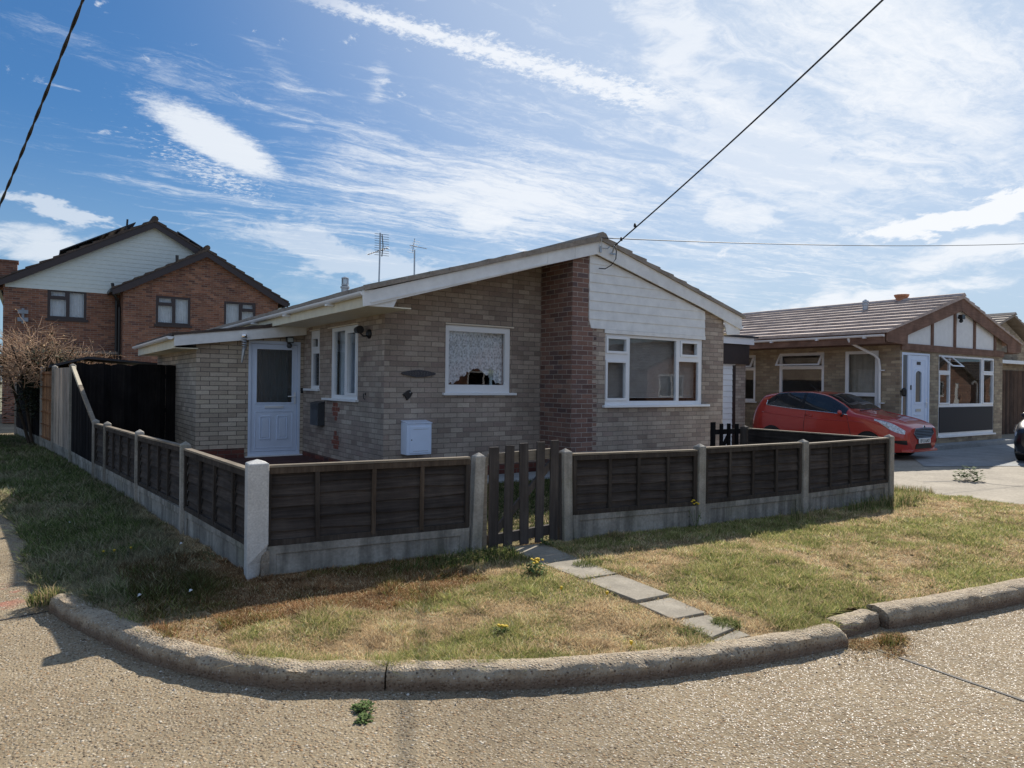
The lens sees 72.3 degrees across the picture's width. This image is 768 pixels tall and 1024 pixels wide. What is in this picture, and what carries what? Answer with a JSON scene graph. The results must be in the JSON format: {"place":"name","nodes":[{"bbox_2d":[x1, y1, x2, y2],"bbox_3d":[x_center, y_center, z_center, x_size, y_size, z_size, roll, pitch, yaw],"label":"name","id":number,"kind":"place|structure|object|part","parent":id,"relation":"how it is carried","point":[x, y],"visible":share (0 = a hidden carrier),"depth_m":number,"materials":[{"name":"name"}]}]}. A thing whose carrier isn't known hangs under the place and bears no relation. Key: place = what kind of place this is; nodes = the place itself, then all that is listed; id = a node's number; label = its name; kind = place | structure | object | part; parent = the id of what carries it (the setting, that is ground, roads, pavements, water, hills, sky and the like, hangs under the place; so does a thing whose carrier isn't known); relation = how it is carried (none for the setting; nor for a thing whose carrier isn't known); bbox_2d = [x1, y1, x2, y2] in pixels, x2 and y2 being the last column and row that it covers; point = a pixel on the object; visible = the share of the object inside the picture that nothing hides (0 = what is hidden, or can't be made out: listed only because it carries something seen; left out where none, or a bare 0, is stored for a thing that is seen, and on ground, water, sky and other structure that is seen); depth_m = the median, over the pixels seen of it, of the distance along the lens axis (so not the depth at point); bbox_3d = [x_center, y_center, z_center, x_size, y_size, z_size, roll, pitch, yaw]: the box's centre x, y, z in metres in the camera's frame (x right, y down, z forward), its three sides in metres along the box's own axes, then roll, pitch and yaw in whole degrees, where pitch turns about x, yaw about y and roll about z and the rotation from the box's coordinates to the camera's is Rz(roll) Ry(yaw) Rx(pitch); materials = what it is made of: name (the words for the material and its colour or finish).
{"place":"outdoors","nodes":[
{"label":"outdoors","id":0,"kind":"place"},
{"bbox_2d":[0,0,84,206],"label":"twisted cable","id":1,"kind":"object","parent":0,"point":[64,46],"visible":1,"depth_m":8.07,"materials":[{"name":"black rubber"}]},
{"bbox_2d":[0,381,259,451],"bbox_3d":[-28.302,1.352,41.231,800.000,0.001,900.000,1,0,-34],"label":"ground","id":2,"kind":"structure","parent":0,"point":[1,399],"depth_m":55.02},
{"bbox_2d":[0,216,289,422],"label":"brick house","id":3,"kind":"structure","parent":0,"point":[124,279],"depth_m":27.01,"materials":[{"name":"red brick"}]},
{"bbox_2d":[45,290,87,321],"bbox_3d":[-16.718,-2.939,26.363,1.360,1.170,0.130,1,0,-34],"label":"window","id":4,"kind":"structure","parent":3,"relation":"in","point":[67,293],"depth_m":26.36,"materials":[{"name":"clear plastic"}]},
{"bbox_2d":[50,292,83,317],"bbox_3d":[-16.800,-2.945,26.482,1.160,1.100,0.033,1,0,-34],"label":"window blind","id":5,"kind":"object","parent":3,"relation":"attached to","point":[57,307],"depth_m":26.55,"materials":[{"name":"white fabric"}]},
{"bbox_2d":[158,298,187,323],"bbox_3d":[-13.320,-2.905,27.535,1.130,1.100,0.033,1,0,-34],"label":"window blind","id":6,"kind":"object","parent":3,"relation":"attached to","point":[181,313],"depth_m":27.60,"materials":[{"name":"white fabric"}]},
{"bbox_2d":[154,295,191,327],"bbox_3d":[-13.240,-2.814,27.416,1.350,1.200,0.130,1,0,-34],"label":"window","id":7,"kind":"structure","parent":3,"relation":"in","point":[173,299],"depth_m":27.41,"materials":[{"name":"clear plastic"}]},
{"bbox_2d":[226,304,252,323],"bbox_3d":[-11.263,-2.881,28.947,1.140,1.100,0.033,1,0,-34],"label":"window blind","id":8,"kind":"object","parent":3,"relation":"attached to","point":[232,312],"depth_m":28.86,"materials":[{"name":"white fabric"}]},
{"bbox_2d":[224,301,255,323],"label":"window","id":9,"kind":"structure","parent":3,"relation":"in","point":[241,309],"depth_m":28.86,"materials":[{"name":"clear plastic"}]},
{"bbox_2d":[223,455,325,464],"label":"patio","id":10,"kind":"structure","parent":0,"point":[293,459],"depth_m":12.54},
{"bbox_2d":[270,479,548,575],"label":"lawn","id":11,"kind":"structure","parent":0,"point":[517,542],"depth_m":7.72,"materials":[{"name":"plant"}]},
{"bbox_2d":[132,232,745,474],"bbox_3d":[-2.368,-0.513,15.295,9.580,4.072,10.550,1,0,-34],"label":"bungalow","id":12,"kind":"object","parent":11,"relation":"on","point":[558,316],"visible":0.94,"depth_m":11.81,"materials":[{"name":"brick"}]},
{"bbox_2d":[241,334,246,362],"bbox_3d":[-4.815,-0.640,12.615,0.110,0.512,0.107,1,0,-34],"label":"wind spinner","id":13,"kind":"object","parent":12,"relation":"hanging from","point":[244,342],"visible":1,"depth_m":12.58,"materials":[{"name":"silver metal"}]},
{"bbox_2d":[257,349,288,401],"bbox_3d":[-4.658,0.196,13.468,0.720,1.800,0.138,1,0,-34],"label":"door curtain","id":14,"kind":"object","parent":12,"relation":"hanging from","point":[272,373],"depth_m":13.49,"materials":[{"name":"grey fabric"}]},
{"bbox_2d":[286,336,293,347],"bbox_3d":[-4.207,-0.789,13.270,0.130,0.220,0.124,1,0,-34],"label":"security light","id":15,"kind":"object","parent":12,"relation":"attached to","point":[289,340],"visible":0.94,"depth_m":13.23,"materials":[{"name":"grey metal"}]},
{"bbox_2d":[303,329,319,390],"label":"window","id":16,"kind":"structure","parent":12,"relation":"in","point":[315,334],"depth_m":13.07,"materials":[{"name":"white plastic"}]},
{"bbox_2d":[310,401,324,425],"bbox_3d":[-3.504,0.523,12.607,0.139,0.433,0.430,1,0,-34],"label":"post box","id":17,"kind":"object","parent":12,"relation":"attached to","point":[317,413],"visible":1,"depth_m":12.46,"materials":[{"name":"grey metal"}]},
{"bbox_2d":[321,323,358,401],"bbox_3d":[-2.886,-0.350,11.854,0.130,1.272,1.580,1,0,-34],"label":"window","id":18,"kind":"structure","parent":12,"relation":"in","point":[348,396],"depth_m":11.64,"materials":[{"name":"white plastic"}]},
{"bbox_2d":[339,331,355,394],"bbox_3d":[-2.684,-0.351,11.835,0.082,1.140,1.120,1,0,-34],"label":"net curtain","id":19,"kind":"object","parent":12,"relation":"hanging from","point":[342,364],"visible":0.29,"depth_m":12.12,"materials":[{"name":"fabric"}]},
{"bbox_2d":[354,325,371,338],"bbox_3d":[-2.324,-0.802,10.845,0.215,0.200,0.275,1,0,-34],"label":"wall lamp","id":20,"kind":"object","parent":12,"relation":"attached to","point":[359,329],"visible":1,"depth_m":10.80,"materials":[{"name":"black plastic"}]},
{"bbox_2d":[367,233,389,281],"bbox_3d":[-3.636,-3.192,18.985,0.607,1.801,0.180,1,0,16],"label":"tv aerial","id":21,"kind":"object","parent":12,"relation":"attached to","point":[380,243],"visible":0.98,"depth_m":18.97,"materials":[{"name":"metal"}]},
{"bbox_2d":[403,390,412,399],"bbox_3d":[-1.575,0.167,10.601,0.165,0.157,0.035,1,0,-34],"label":"wall ornament","id":22,"kind":"object","parent":12,"relation":"attached to","point":[407,394],"depth_m":10.59,"materials":[{"name":"black plastic"}]},
{"bbox_2d":[401,420,431,454],"bbox_3d":[-1.440,0.804,10.584,0.425,0.509,0.225,1,0,-34],"label":"meter box","id":23,"kind":"object","parent":12,"relation":"attached to","point":[415,437],"visible":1,"depth_m":10.49,"materials":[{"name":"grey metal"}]},
{"bbox_2d":[410,426,429,453],"bbox_3d":[-1.374,0.834,10.501,0.340,0.400,0.015,1,0,-34],"label":"door","id":24,"kind":"structure","parent":23,"relation":"in","point":[419,435],"depth_m":10.50,"materials":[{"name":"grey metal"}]},
{"bbox_2d":[408,238,426,274],"bbox_3d":[-2.322,-2.928,17.230,0.477,1.301,0.197,1,0,10],"label":"tv aerial","id":25,"kind":"object","parent":12,"relation":"attached to","point":[414,253],"visible":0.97,"depth_m":17.23,"materials":[{"name":"metal"}]},
{"bbox_2d":[401,370,435,376],"bbox_3d":[-1.423,-0.160,10.704,0.580,0.116,0.034,1,0,-34],"label":"house plaque","id":26,"kind":"object","parent":12,"relation":"attached to","point":[418,373],"visible":1,"depth_m":10.69,"materials":[{"name":"stone"}]},
{"bbox_2d":[449,331,502,383],"bbox_3d":[-0.621,-0.437,11.467,1.140,0.881,0.069,1,0,-34],"label":"net curtain","id":27,"kind":"object","parent":12,"relation":"hanging from","point":[470,351],"visible":0.82,"depth_m":11.50,"materials":[{"name":"fabric"}]},
{"bbox_2d":[442,323,516,394],"bbox_3d":[-0.523,-0.387,11.362,1.385,1.138,0.145,1,0,-34],"label":"window","id":28,"kind":"structure","parent":12,"relation":"in","point":[503,389],"depth_m":11.39,"materials":[{"name":"white plastic"}]},
{"bbox_2d":[488,369,493,384],"bbox_3d":[-0.351,-0.101,11.620,0.114,0.293,0.091,1,0,-34],"label":"flower vase","id":29,"kind":"object","parent":12,"relation":"on","point":[490,377],"visible":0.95,"depth_m":11.60,"materials":[{"name":"white glass"}]},
{"bbox_2d":[599,238,615,254],"bbox_3d":[1.598,-2.257,11.584,0.339,0.271,0.076,1,0,-31],"label":"cable bracket","id":30,"kind":"object","parent":12,"relation":"attached to","point":[601,248],"visible":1,"depth_m":11.54,"materials":[{"name":"metal"}]},
{"bbox_2d":[599,0,883,268],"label":"service cable","id":31,"kind":"object","parent":30,"relation":"attached to","point":[810,68],"visible":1,"depth_m":9.02,"materials":[{"name":"black rubber"}]},
{"bbox_2d":[607,338,693,397],"bbox_3d":[2.464,-0.301,12.571,2.320,1.100,0.035,1,0,-34],"label":"venetian blind","id":32,"kind":"object","parent":12,"relation":"attached to","point":[686,375],"visible":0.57,"depth_m":12.58,"materials":[{"name":"white fabric"}]},
{"bbox_2d":[602,334,709,407],"bbox_3d":[2.597,-0.213,12.472,2.640,1.243,0.140,1,0,-34],"label":"window","id":33,"kind":"structure","parent":12,"relation":"in","point":[623,357],"depth_m":12.39,"materials":[{"name":"white plastic"}]},
{"bbox_2d":[604,238,1023,245],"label":"phone cable","id":34,"kind":"object","parent":12,"relation":"attached to","point":[807,244],"visible":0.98,"depth_m":14.50,"materials":[{"name":"black rubber"}]},
{"bbox_2d":[710,422,739,445],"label":"picket gate","id":35,"kind":"structure","parent":11,"relation":"on","point":[721,431],"depth_m":11.15,"materials":[{"name":"black wood"}]},
{"bbox_2d":[740,425,882,444],"bbox_3d":[4.410,1.213,10.495,0.098,1.077,2.333,1,0,-34],"label":"fence","id":36,"kind":"object","parent":11,"relation":"on","point":[748,435],"visible":0.23,"depth_m":10.81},
{"bbox_2d":[470,471,549,483],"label":"garden path","id":37,"kind":"structure","parent":0,"point":[516,476],"depth_m":11.04,"materials":[{"name":"concrete"}]},
{"bbox_2d":[0,414,1023,767],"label":"road","id":38,"kind":"structure","parent":0,"point":[68,704],"depth_m":3.49,"materials":[{"name":"grey asphalt"}]},
{"bbox_2d":[0,611,47,619],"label":"road joint","id":39,"kind":"object","parent":38,"relation":"on","point":[23,615],"visible":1,"depth_m":4.87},
{"bbox_2d":[48,592,387,691],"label":"kerb","id":40,"kind":"structure","parent":38,"relation":"on","point":[192,658],"depth_m":3.90,"materials":[{"name":"concrete"}]},
{"bbox_2d":[350,699,377,714],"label":"road weed","id":41,"kind":"object","parent":38,"relation":"on","point":[360,706],"visible":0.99,"depth_m":3.53,"materials":[{"name":"green plant"}]},
{"bbox_2d":[354,712,373,724],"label":"road weed","id":42,"kind":"object","parent":38,"relation":"on","point":[365,718],"visible":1,"depth_m":3.42,"materials":[{"name":"green plant"}]},
{"bbox_2d":[10,604,1023,713],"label":"grit","id":43,"kind":"object","parent":38,"relation":"on","point":[282,694],"visible":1,"depth_m":3.88,"materials":[{"name":"grey gravel"}]},
{"bbox_2d":[386,623,848,691],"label":"kerb","id":44,"kind":"structure","parent":38,"relation":"on","point":[584,670],"depth_m":3.91,"materials":[{"name":"concrete"}]},
{"bbox_2d":[826,609,879,637],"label":"kerb","id":45,"kind":"structure","parent":38,"relation":"on","point":[864,621],"depth_m":4.74,"materials":[{"name":"concrete"}]},
{"bbox_2d":[844,630,918,661],"bbox_3d":[2.362,1.673,4.481,0.750,0.029,0.427,1,0,-34],"label":"dry grass heap","id":46,"kind":"object","parent":38,"relation":"on","point":[873,643],"visible":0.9,"depth_m":4.47,"materials":[{"name":"brown plant"}]},
{"bbox_2d":[872,632,904,646],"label":"moss tuft","id":47,"kind":"object","parent":46,"relation":"on","point":[890,641],"visible":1,"depth_m":4.52,"materials":[{"name":"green plant"}]},
{"bbox_2d":[865,578,1023,628],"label":"kerb","id":48,"kind":"structure","parent":38,"relation":"on","point":[896,614],"depth_m":5.08,"materials":[{"name":"concrete"}]},
{"bbox_2d":[875,648,1023,700],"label":"road joint","id":49,"kind":"object","parent":38,"relation":"on","point":[957,677],"visible":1,"depth_m":3.99,"materials":[{"name":"black asphalt"}]},
{"bbox_2d":[0,435,1023,673],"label":"verge","id":50,"kind":"structure","parent":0,"point":[208,634],"depth_m":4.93,"materials":[{"name":"green plant"}]},
{"bbox_2d":[0,350,15,418],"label":"conifer","id":51,"kind":"object","parent":50,"relation":"on","point":[1,384],"visible":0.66,"depth_m":15.69,"materials":[{"name":"green plant"}]},
{"bbox_2d":[19,582,62,607],"bbox_3d":[-3.343,1.512,5.032,0.355,0.132,0.300,1,0,30],"label":"grass tuft","id":52,"kind":"object","parent":50,"relation":"on","point":[38,597],"visible":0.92,"depth_m":4.99,"materials":[{"name":"green plant"}]},
{"bbox_2d":[4,332,79,417],"bbox_3d":[-10.455,0.180,16.020,1.774,2.704,1.689,1,0,14],"label":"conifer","id":53,"kind":"object","parent":50,"relation":"on","point":[30,389],"visible":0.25,"depth_m":15.72,"materials":[{"name":"brown plant"}]},
{"bbox_2d":[14,363,94,472],"bbox_3d":[-9.784,0.598,14.774,0.165,1.977,10.756,1,0,-41],"label":"fence","id":54,"kind":"object","parent":50,"relation":"on","point":[61,423],"visible":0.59,"depth_m":13.26,"materials":[{"name":"wood"}]},
{"bbox_2d":[0,309,110,442],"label":"dead shrub","id":55,"kind":"object","parent":50,"relation":"on","point":[10,349],"visible":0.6,"depth_m":15.80,"materials":[{"name":"brown plant"}]},
{"bbox_2d":[74,341,126,364],"bbox_3d":[-10.605,0.146,17.643,2.478,2.673,2.156,1,0,-34],"label":"dead shrub","id":56,"kind":"object","parent":50,"relation":"on","point":[101,354],"visible":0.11,"depth_m":17.72,"materials":[{"name":"brown plant"}]},
{"bbox_2d":[48,356,156,367],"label":"shed","id":57,"kind":"structure","parent":50,"relation":"on","point":[109,360],"depth_m":15.14,"materials":[{"name":"wood"}]},
{"bbox_2d":[74,363,175,441],"bbox_3d":[-7.353,0.520,13.400,0.069,1.810,1.902,1,0,34],"label":"fence","id":58,"kind":"object","parent":50,"relation":"on","point":[134,398],"visible":0.62,"depth_m":13.48,"materials":[{"name":"black wood"}]},
{"bbox_2d":[0,433,268,656],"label":"grass","id":59,"kind":"structure","parent":50,"relation":"on","point":[27,459],"depth_m":6.56,"materials":[{"name":"green plant"}]},
{"bbox_2d":[91,419,244,569],"bbox_3d":[-4.167,1.093,8.065,0.131,1.077,6.821,1,0,-40],"label":"fence","id":60,"kind":"object","parent":50,"relation":"on","point":[186,488],"visible":0.72,"depth_m":6.90,"materials":[{"name":"wood"}]},
{"bbox_2d":[244,453,487,579],"bbox_3d":[-1.135,1.137,5.842,2.045,1.100,0.155,1,0,-29],"label":"fence","id":61,"kind":"object","parent":50,"relation":"on","point":[299,517],"visible":0.88,"depth_m":5.76,"materials":[{"name":"wood"}]},
{"bbox_2d":[390,544,529,574],"bbox_3d":[-0.423,1.465,5.848,1.423,0.118,0.781,1,0,-34],"label":"grass tuft","id":62,"kind":"object","parent":50,"relation":"on","point":[476,557],"visible":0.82,"depth_m":5.86,"materials":[{"name":"plant"}]},
{"bbox_2d":[492,624,510,634],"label":"ragwort","id":63,"kind":"object","parent":50,"relation":"on","point":[502,626],"visible":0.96,"depth_m":4.35,"materials":[{"name":"yellow plant"}]},
{"bbox_2d":[522,558,547,574],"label":"ragwort","id":64,"kind":"object","parent":50,"relation":"on","point":[535,561],"visible":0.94,"depth_m":5.53,"materials":[{"name":"green plant"}]},
{"bbox_2d":[508,544,573,564],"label":"paving slab","id":65,"kind":"structure","parent":50,"relation":"on","point":[548,554],"depth_m":6.23,"materials":[{"name":"concrete"}]},
{"bbox_2d":[540,537,553,544],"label":"weed","id":66,"kind":"object","parent":65,"relation":"on","point":[544,542],"visible":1,"depth_m":6.53,"materials":[{"name":"green plant"}]},
{"bbox_2d":[546,557,616,579],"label":"paving slab","id":67,"kind":"structure","parent":50,"relation":"on","point":[566,565],"depth_m":5.70,"materials":[{"name":"concrete"}]},
{"bbox_2d":[572,557,602,566],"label":"grass tuft","id":68,"kind":"object","parent":50,"relation":"on","point":[587,562],"visible":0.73,"depth_m":5.84,"materials":[{"name":"green plant"}]},
{"bbox_2d":[584,574,668,603],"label":"paving slab","id":69,"kind":"structure","parent":50,"relation":"on","point":[633,591],"depth_m":5.19,"materials":[{"name":"concrete"}]},
{"bbox_2d":[639,598,705,620],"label":"paving slab","id":70,"kind":"structure","parent":50,"relation":"on","point":[679,610],"depth_m":4.79,"materials":[{"name":"concrete"}]},
{"bbox_2d":[676,621,712,639],"bbox_3d":[1.133,1.556,4.376,0.244,0.056,0.315,1,0,9],"label":"grass tuft","id":71,"kind":"object","parent":50,"relation":"on","point":[685,628],"visible":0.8,"depth_m":4.39,"materials":[{"name":"green plant"}]},
{"bbox_2d":[686,500,702,527],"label":"fence weed","id":72,"kind":"object","parent":50,"relation":"on","point":[694,513],"visible":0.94,"depth_m":7.39,"materials":[{"name":"green plant"}]},
{"bbox_2d":[675,615,734,638],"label":"paving slab","id":73,"kind":"structure","parent":50,"relation":"on","point":[718,631],"depth_m":4.49,"materials":[{"name":"concrete"}]},
{"bbox_2d":[559,434,893,541],"bbox_3d":[2.828,1.177,8.085,5.394,1.052,0.218,1,0,-30],"label":"fence","id":74,"kind":"object","parent":50,"relation":"on","point":[604,493],"visible":0.81,"depth_m":7.66,"materials":[{"name":"wood"}]},
{"bbox_2d":[487,440,561,548],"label":"picket gate","id":75,"kind":"structure","parent":74,"relation":"attached to","point":[523,456],"depth_m":6.54,"materials":[{"name":"brown wood"}]},
{"bbox_2d":[711,615,744,629],"bbox_3d":[1.394,1.556,4.565,0.297,0.054,0.276,1,0,-34],"label":"grass tuft","id":76,"kind":"object","parent":50,"relation":"on","point":[734,622],"visible":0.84,"depth_m":4.56,"materials":[{"name":"green plant"}]},
{"bbox_2d":[714,631,749,641],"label":"paving slab","id":77,"kind":"structure","parent":50,"relation":"on","point":[739,634],"depth_m":4.36,"materials":[{"name":"concrete"}]},
{"bbox_2d":[780,503,830,522],"bbox_3d":[3.360,1.474,8.019,1.008,0.181,0.392,1,0,-34],"label":"grass tuft","id":78,"kind":"object","parent":50,"relation":"on","point":[798,515],"visible":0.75,"depth_m":7.95,"materials":[{"name":"green plant"}]},
{"bbox_2d":[842,489,924,511],"bbox_3d":[4.752,1.475,8.914,1.978,0.211,0.457,1,0,-34],"label":"grass tuft","id":79,"kind":"object","parent":50,"relation":"on","point":[891,501],"visible":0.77,"depth_m":8.88,"materials":[{"name":"green plant"}]},
{"bbox_2d":[894,484,934,494],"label":"grass tuft","id":80,"kind":"object","parent":50,"relation":"on","point":[918,488],"visible":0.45,"depth_m":10.48,"materials":[{"name":"green plant"}]},
{"bbox_2d":[0,0,1023,377],"label":"sky","id":81,"kind":"structure","parent":0,"point":[278,137],"materials":[{"name":"blue"}]},
{"bbox_2d":[487,477,549,539],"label":"lawn grass","id":82,"kind":"structure","parent":0,"point":[531,495],"depth_m":8.74,"materials":[{"name":"green plant"}]},
{"bbox_2d":[723,335,758,445],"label":"garage","id":83,"kind":"structure","parent":0,"point":[735,355],"depth_m":18.55,"materials":[{"name":"brick"}]},
{"bbox_2d":[723,364,735,445],"bbox_3d":[4.747,0.545,17.785,2.760,2.201,0.045,1,0,-34],"label":"door","id":84,"kind":"structure","parent":83,"relation":"in","point":[727,368],"depth_m":18.42,"materials":[{"name":"white plastic"}]},
{"bbox_2d":[894,434,1023,503],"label":"driveway","id":85,"kind":"structure","parent":0,"point":[909,470],"depth_m":12.43,"materials":[{"name":"concrete"}]},
{"bbox_2d":[752,385,937,454],"bbox_3d":[8.187,0.869,17.538,2.047,1.703,4.087,1,0,-34],"label":"parked car","id":86,"kind":"object","parent":85,"relation":"on","point":[829,412],"visible":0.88,"depth_m":16.89,"materials":[{"name":"red paint"}]},
{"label":"side window","id":87,"kind":"part","parent":86,"relation":"part of","materials":[{"name":"black glass"}]},
{"bbox_2d":[724,293,1023,451],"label":"bungalow","id":88,"kind":"object","parent":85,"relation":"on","point":[934,356],"visible":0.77,"depth_m":19.88,"materials":[{"name":"brick"}]},
{"bbox_2d":[745,355,756,402],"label":"window","id":89,"kind":"structure","parent":88,"relation":"in","point":[748,368],"depth_m":21.53,"materials":[{"name":"white plastic"}]},
{"bbox_2d":[775,352,823,392],"bbox_3d":[8.253,-0.104,20.170,0.311,1.580,1.530,1,0,-34],"label":"window","id":90,"kind":"structure","parent":88,"relation":"in","point":[782,366],"depth_m":20.29,"materials":[{"name":"white plastic"}]},
{"bbox_2d":[845,350,878,406],"bbox_3d":[9.341,0.008,18.752,0.120,1.780,1.000,1,0,-34],"label":"window","id":91,"kind":"structure","parent":88,"relation":"in","point":[847,354],"depth_m":18.82,"materials":[{"name":"white plastic"}]},
{"bbox_2d":[850,354,874,404],"bbox_3d":[9.459,-0.030,18.845,0.028,1.580,0.780,1,0,-34],"label":"net curtain","id":92,"kind":"object","parent":88,"relation":"hanging from","point":[862,373],"visible":0.73,"depth_m":18.86,"materials":[{"name":"white fabric"}]},
{"bbox_2d":[900,388,906,395],"bbox_3d":[9.982,0.206,17.877,0.120,0.220,0.151,1,0,-12],"label":"wall lantern","id":93,"kind":"object","parent":88,"relation":"attached to","point":[903,391],"depth_m":17.82,"materials":[{"name":"black plastic"}]},
{"bbox_2d":[901,352,929,421],"bbox_3d":[10.573,0.330,18.400,1.460,2.285,0.100,1,0,-34],"label":"door","id":94,"kind":"structure","parent":88,"relation":"in","point":[914,363],"depth_m":18.43,"materials":[{"name":"white plastic"}]},
{"bbox_2d":[958,315,964,322],"bbox_3d":[12.514,-1.815,19.550,0.180,0.220,0.150,1,0,-34],"label":"security light","id":95,"kind":"object","parent":88,"relation":"attached to","point":[961,317],"visible":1,"depth_m":19.50,"materials":[{"name":"black plastic"}]},
{"bbox_2d":[937,355,995,437],"bbox_3d":[13.113,0.352,19.948,3.540,2.270,0.440,1,0,-34],"label":"window","id":96,"kind":"structure","parent":88,"relation":"in","point":[970,419],"depth_m":20.04,"materials":[{"name":"white plastic"}]},
{"bbox_2d":[971,380,977,402],"bbox_3d":[13.978,0.742,21.175,0.496,1.700,0.273,1,0,-34],"label":"floor lamp","id":97,"kind":"object","parent":88,"relation":"in","point":[972,382],"visible":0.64,"depth_m":21.21,"materials":[{"name":"black plastic"}]},
{"bbox_2d":[953,465,985,481],"bbox_3d":[8.022,1.573,12.342,0.519,0.284,0.526,1,0,-34],"label":"driveway weed","id":98,"kind":"object","parent":85,"relation":"on","point":[972,472],"visible":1,"depth_m":12.31,"materials":[{"name":"green plant"}]},
{"bbox_2d":[928,480,1022,486],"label":"driveway joint","id":99,"kind":"object","parent":85,"relation":"on","point":[967,480],"visible":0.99,"depth_m":12.15,"materials":[{"name":"grey concrete"}]},
{"bbox_2d":[987,312,1023,360],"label":"bungalow","id":100,"kind":"object","parent":85,"relation":"on","point":[1012,323],"visible":0.04,"depth_m":27.14,"materials":[{"name":"brick"}]},
{"bbox_2d":[1002,360,1023,434],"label":"garage","id":101,"kind":"structure","parent":85,"relation":"on","point":[1012,391],"depth_m":25.55,"materials":[{"name":"brick"}]},
{"bbox_2d":[1002,370,1023,433],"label":"door","id":102,"kind":"structure","parent":101,"relation":"in","point":[1012,381],"depth_m":25.56,"materials":[{"name":"brown wood"}]},
{"bbox_2d":[1013,413,1023,460],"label":"parked car","id":103,"kind":"object","parent":85,"relation":"on","point":[1018,430],"visible":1,"depth_m":15.40,"materials":[{"name":"black paint"}]},
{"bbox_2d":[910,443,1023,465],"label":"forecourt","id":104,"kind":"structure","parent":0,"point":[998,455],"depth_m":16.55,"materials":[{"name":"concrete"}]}
]}

